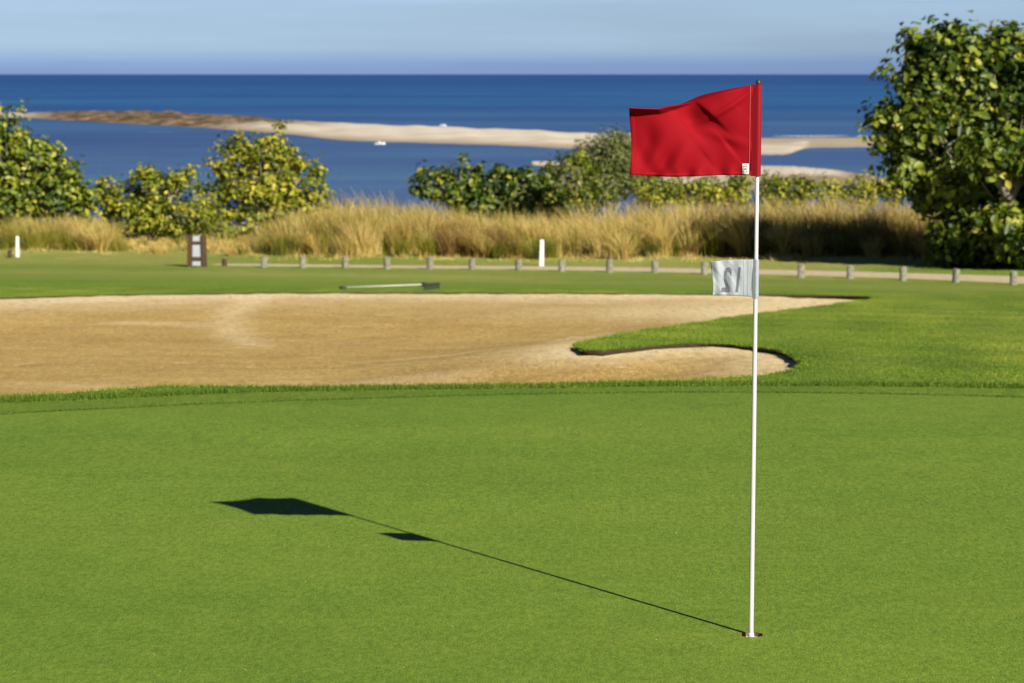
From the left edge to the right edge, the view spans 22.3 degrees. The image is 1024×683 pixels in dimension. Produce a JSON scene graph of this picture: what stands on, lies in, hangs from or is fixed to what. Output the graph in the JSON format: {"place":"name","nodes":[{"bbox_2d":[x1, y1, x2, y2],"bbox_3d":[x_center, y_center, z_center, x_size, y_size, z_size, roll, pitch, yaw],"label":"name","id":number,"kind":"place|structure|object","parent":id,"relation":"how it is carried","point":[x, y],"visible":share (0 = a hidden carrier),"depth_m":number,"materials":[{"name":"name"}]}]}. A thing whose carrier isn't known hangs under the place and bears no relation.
{"place":"outdoors","nodes":[
{"label":"outdoors","id":0,"kind":"place"},
{"bbox_2d":[0,110,885,154],"bbox_3d":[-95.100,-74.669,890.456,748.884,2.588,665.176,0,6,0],"label":"sand spit","id":1,"kind":"structure","parent":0,"point":[454,135],"depth_m":761.46,"materials":[{"name":"beige sand"}]},
{"bbox_2d":[0,74,935,225],"bbox_3d":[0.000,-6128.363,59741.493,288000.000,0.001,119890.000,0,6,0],"label":"sea","id":2,"kind":"structure","parent":0,"point":[810,105],"depth_m":1288.98,"materials":[{"name":"liquid"}]},
{"bbox_2d":[0,239,937,262],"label":"dry grass","id":3,"kind":"structure","parent":0,"point":[694,258],"depth_m":72.11,"materials":[{"name":"plant"}]},
{"bbox_2d":[0,226,1023,402],"bbox_3d":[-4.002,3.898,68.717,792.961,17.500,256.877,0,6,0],"label":"ground","id":4,"kind":"structure","parent":0,"point":[120,269],"depth_m":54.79,"materials":[{"name":"green plant"}]},
{"bbox_2d":[8,250,11,257],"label":"bollard","id":5,"kind":"object","parent":4,"relation":"on","point":[9,253],"visible":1,"depth_m":73.60,"materials":[{"name":"brown wood"}]},
{"bbox_2d":[16,236,19,256],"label":"marker stake","id":6,"kind":"object","parent":4,"relation":"on","point":[17,247],"visible":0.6,"depth_m":74.12,"materials":[{"name":"white paint"}]},
{"bbox_2d":[0,98,111,229],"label":"shrub","id":7,"kind":"object","parent":4,"relation":"on","point":[31,185],"visible":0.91,"depth_m":82.34,"materials":[{"name":"green plant"}]},
{"bbox_2d":[0,209,132,251],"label":"dry grass","id":8,"kind":"object","parent":4,"relation":"on","point":[27,243],"visible":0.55,"depth_m":78.19,"materials":[{"name":"plant"}]},
{"bbox_2d":[85,162,213,239],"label":"shrub","id":9,"kind":"object","parent":4,"relation":"on","point":[146,208],"visible":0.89,"depth_m":83.59,"materials":[{"name":"green plant"}]},
{"bbox_2d":[187,235,206,266],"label":"sign frame","id":10,"kind":"object","parent":4,"relation":"on","point":[196,251],"visible":0.87,"depth_m":68.49,"materials":[{"name":"brown wood"}]},
{"bbox_2d":[161,190,241,242],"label":"shrub","id":11,"kind":"object","parent":4,"relation":"on","point":[204,218],"visible":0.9,"depth_m":81.80,"materials":[{"name":"green plant"}]},
{"bbox_2d":[222,259,226,265],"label":"bollard","id":12,"kind":"object","parent":4,"relation":"on","point":[224,262],"visible":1,"depth_m":69.20,"materials":[{"name":"brown wood"}]},
{"bbox_2d":[261,257,267,267],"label":"bollard","id":13,"kind":"object","parent":4,"relation":"on","point":[264,260],"visible":0.99,"depth_m":68.49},
{"bbox_2d":[200,119,344,237],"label":"shrub","id":14,"kind":"object","parent":4,"relation":"on","point":[258,190],"visible":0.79,"depth_m":84.49,"materials":[{"name":"green plant"}]},
{"bbox_2d":[300,256,305,267],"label":"bollard","id":15,"kind":"object","parent":4,"relation":"on","point":[302,262],"visible":0.97,"depth_m":68.40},
{"bbox_2d":[342,256,347,267],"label":"bollard","id":16,"kind":"object","parent":4,"relation":"on","point":[344,262],"visible":0.94,"depth_m":68.28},
{"bbox_2d":[384,256,389,268],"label":"bollard","id":17,"kind":"object","parent":4,"relation":"on","point":[386,262],"visible":0.92,"depth_m":67.68,"materials":[{"name":"beige stone"}]},
{"bbox_2d":[339,282,439,289],"bbox_3d":[-2.199,-0.999,47.229,1.862,0.125,0.322,-1,6,-12],"label":"bunker rake","id":18,"kind":"object","parent":4,"relation":"on","point":[427,286],"visible":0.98,"depth_m":47.26,"materials":[{"name":"plastic"}]},
{"bbox_2d":[0,293,852,396],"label":"bunker sand","id":19,"kind":"structure","parent":4,"relation":"on","point":[65,344],"depth_m":31.97,"materials":[{"name":"beige sand"}]},
{"bbox_2d":[426,257,432,268],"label":"bollard","id":20,"kind":"object","parent":4,"relation":"on","point":[429,262],"visible":0.91,"depth_m":67.45,"materials":[{"name":"beige stone"}]},
{"bbox_2d":[0,293,872,363],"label":"bunker edge","id":21,"kind":"object","parent":4,"relation":"on","point":[603,352],"visible":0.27,"depth_m":42.37,"materials":[{"name":"soil"}]},
{"bbox_2d":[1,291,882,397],"bbox_3d":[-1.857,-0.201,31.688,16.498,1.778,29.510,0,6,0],"label":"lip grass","id":22,"kind":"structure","parent":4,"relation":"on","point":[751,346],"depth_m":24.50,"materials":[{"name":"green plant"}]},
{"bbox_2d":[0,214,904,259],"bbox_3d":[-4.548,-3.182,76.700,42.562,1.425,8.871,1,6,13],"label":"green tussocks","id":23,"kind":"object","parent":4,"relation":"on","point":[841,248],"visible":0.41,"depth_m":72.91,"materials":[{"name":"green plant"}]},
{"bbox_2d":[414,207,527,258],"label":"dry grass","id":24,"kind":"structure","parent":4,"relation":"on","point":[462,248],"depth_m":73.39,"materials":[{"name":"beige plant"}]},
{"bbox_2d":[469,258,474,269],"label":"bollard","id":25,"kind":"object","parent":4,"relation":"on","point":[471,263],"visible":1,"depth_m":66.95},
{"bbox_2d":[0,184,961,260],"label":"dry grass","id":26,"kind":"structure","parent":4,"relation":"on","point":[780,211],"depth_m":75.82,"materials":[{"name":"beige plant"}]},
{"bbox_2d":[406,151,577,223],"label":"shrub","id":27,"kind":"object","parent":4,"relation":"on","point":[477,191],"visible":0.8,"depth_m":92.46,"materials":[{"name":"green plant"}]},
{"bbox_2d":[0,386,1023,414],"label":"green collar","id":28,"kind":"object","parent":4,"relation":"on","point":[109,403],"visible":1,"depth_m":18.16,"materials":[{"name":"green plant"}]},
{"bbox_2d":[0,393,1023,682],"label":"putting green","id":29,"kind":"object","parent":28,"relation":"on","point":[272,541],"visible":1,"depth_m":12.08,"materials":[{"name":"green plant"}]},
{"bbox_2d":[12,401,1015,682],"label":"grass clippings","id":30,"kind":"object","parent":29,"relation":"on","point":[542,525],"depth_m":11.69,"materials":[{"name":"green plant"}]},
{"bbox_2d":[739,632,762,636],"bbox_3d":[0.926,1.205,10.079,0.094,0.140,0.094,0,6,0],"label":"golf cup","id":31,"kind":"object","parent":29,"relation":"in","point":[745,634],"visible":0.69,"depth_m":10.11,"materials":[{"name":"plastic"}]},
{"bbox_2d":[629,79,761,636],"bbox_3d":[0.696,0.116,10.010,0.504,2.240,0.118,0,6,0],"label":"flagstick","id":32,"kind":"object","parent":31,"relation":"in","point":[714,133],"visible":1,"depth_m":9.90,"materials":[{"name":"fabric"}]},
{"bbox_2d":[0,390,1023,413],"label":"grass fringe","id":33,"kind":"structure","parent":28,"relation":"on","point":[515,393],"depth_m":17.98,"materials":[{"name":"green plant"}]},
{"bbox_2d":[0,378,1023,402],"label":"rough edge grass","id":34,"kind":"structure","parent":4,"relation":"on","point":[176,392],"depth_m":18.62,"materials":[{"name":"green plant"}]},
{"bbox_2d":[515,259,521,269],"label":"bollard","id":35,"kind":"object","parent":4,"relation":"on","point":[518,264],"visible":0.95,"depth_m":66.46,"materials":[{"name":"beige stone"}]},
{"bbox_2d":[539,239,543,265],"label":"marker stake","id":36,"kind":"object","parent":4,"relation":"on","point":[541,259],"visible":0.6,"depth_m":68.31,"materials":[{"name":"white paint"}]},
{"bbox_2d":[558,260,564,271],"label":"bollard","id":37,"kind":"object","parent":4,"relation":"on","point":[561,268],"visible":1,"depth_m":65.57,"materials":[{"name":"beige stone"}]},
{"bbox_2d":[536,147,626,218],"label":"shrub","id":38,"kind":"object","parent":4,"relation":"on","point":[596,195],"visible":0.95,"depth_m":89.61,"materials":[{"name":"green plant"}]},
{"bbox_2d":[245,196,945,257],"bbox_3d":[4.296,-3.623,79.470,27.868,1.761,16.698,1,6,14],"label":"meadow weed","id":39,"kind":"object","parent":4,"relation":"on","point":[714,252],"visible":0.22,"depth_m":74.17,"materials":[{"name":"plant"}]},
{"bbox_2d":[606,258,612,271],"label":"bollard","id":40,"kind":"object","parent":4,"relation":"on","point":[609,265],"visible":0.97,"depth_m":65.26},
{"bbox_2d":[571,123,661,219],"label":"tree","id":41,"kind":"object","parent":4,"relation":"on","point":[616,152],"visible":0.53,"depth_m":97.31,"materials":[{"name":"green plant"}]},
{"bbox_2d":[627,176,676,215],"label":"shrub","id":42,"kind":"object","parent":4,"relation":"on","point":[651,191],"visible":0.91,"depth_m":93.73,"materials":[{"name":"green plant"}]},
{"bbox_2d":[651,261,657,272],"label":"bollard","id":43,"kind":"object","parent":4,"relation":"on","point":[654,266],"visible":0.95,"depth_m":65.12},
{"bbox_2d":[657,176,708,210],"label":"shrub","id":44,"kind":"object","parent":4,"relation":"on","point":[682,190],"visible":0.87,"depth_m":93.66,"materials":[{"name":"green plant"}]},
{"bbox_2d":[701,262,707,273],"bbox_3d":[4.781,-1.812,64.596,0.177,0.347,0.176,4,6,45],"label":"bollard","id":45,"kind":"object","parent":4,"relation":"on","point":[704,267],"visible":0.95,"depth_m":64.53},
{"bbox_2d":[689,176,736,215],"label":"shrub","id":46,"kind":"object","parent":4,"relation":"on","point":[714,190],"visible":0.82,"depth_m":93.71,"materials":[{"name":"green plant"}]},
{"bbox_2d":[720,175,764,211],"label":"shrub","id":47,"kind":"object","parent":4,"relation":"on","point":[736,183],"visible":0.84,"depth_m":93.61,"materials":[{"name":"green plant"}]},
{"bbox_2d":[753,169,794,209],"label":"shrub","id":48,"kind":"object","parent":4,"relation":"on","point":[777,183],"visible":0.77,"depth_m":93.68,"materials":[{"name":"green plant"}]},
{"bbox_2d":[779,172,818,218],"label":"shrub","id":49,"kind":"object","parent":4,"relation":"on","point":[800,185],"visible":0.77,"depth_m":93.65,"materials":[{"name":"green plant"}]},
{"bbox_2d":[797,264,804,277],"bbox_3d":[6.980,-1.683,62.698,0.178,0.369,0.175,4,5,20],"label":"bollard","id":50,"kind":"object","parent":4,"relation":"on","point":[801,270],"visible":0.91,"depth_m":62.63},
{"bbox_2d":[659,206,943,259],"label":"brown grass","id":51,"kind":"structure","parent":4,"relation":"on","point":[751,251],"depth_m":72.28,"materials":[{"name":"brown plant"}]},
{"bbox_2d":[805,172,855,209],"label":"shrub","id":52,"kind":"object","parent":4,"relation":"on","point":[835,186],"visible":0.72,"depth_m":93.64,"materials":[{"name":"green plant"}]},
{"bbox_2d":[846,266,853,278],"bbox_3d":[8.089,-1.644,62.154,0.176,0.353,0.178,5,6,35],"label":"bollard","id":53,"kind":"object","parent":4,"relation":"on","point":[850,272],"visible":0.94,"depth_m":62.09,"materials":[{"name":"beige stone"}]},
{"bbox_2d":[838,170,884,210],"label":"shrub","id":54,"kind":"object","parent":4,"relation":"on","point":[866,188],"visible":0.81,"depth_m":93.72,"materials":[{"name":"green plant"}]},
{"bbox_2d":[874,167,908,211],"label":"shrub","id":55,"kind":"object","parent":4,"relation":"on","point":[898,192],"visible":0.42,"depth_m":93.67,"materials":[{"name":"green plant"}]},
{"bbox_2d":[899,266,906,280],"bbox_3d":[9.137,-1.568,60.736,0.179,0.376,0.177,-3,7,-14],"label":"bollard","id":56,"kind":"object","parent":4,"relation":"on","point":[902,273],"visible":0.89,"depth_m":60.66,"materials":[{"name":"white wood"}]},
{"bbox_2d":[855,10,1023,268],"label":"tree","id":57,"kind":"object","parent":4,"relation":"on","point":[954,144],"visible":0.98,"depth_m":65.65,"materials":[{"name":"green plant"}]},
{"bbox_2d":[952,268,959,282],"bbox_3d":[10.220,-1.502,59.797,0.178,0.357,0.177,7,7,44],"label":"bollard","id":58,"kind":"object","parent":4,"relation":"on","point":[955,275],"visible":0.81,"depth_m":59.72,"materials":[{"name":"white wood"}]},
{"bbox_2d":[1010,271,1017,284],"bbox_3d":[11.269,-1.419,58.434,0.177,0.352,0.178,-4,8,-26],"label":"bollard","id":59,"kind":"object","parent":4,"relation":"on","point":[1013,277],"visible":0.78,"depth_m":58.37,"materials":[{"name":"white wood"}]},
{"bbox_2d":[0,0,1023,73],"label":"sky","id":60,"kind":"structure","parent":0,"point":[37,36],"materials":[{"name":"blue"}]},
{"bbox_2d":[213,264,1023,283],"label":"path","id":61,"kind":"structure","parent":0,"point":[992,278],"depth_m":65.84,"materials":[{"name":"beige concrete"}]},
{"bbox_2d":[532,161,883,189],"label":"sand spit","id":62,"kind":"structure","parent":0,"point":[815,174],"depth_m":450.83,"materials":[{"name":"beige sand"}]}
]}

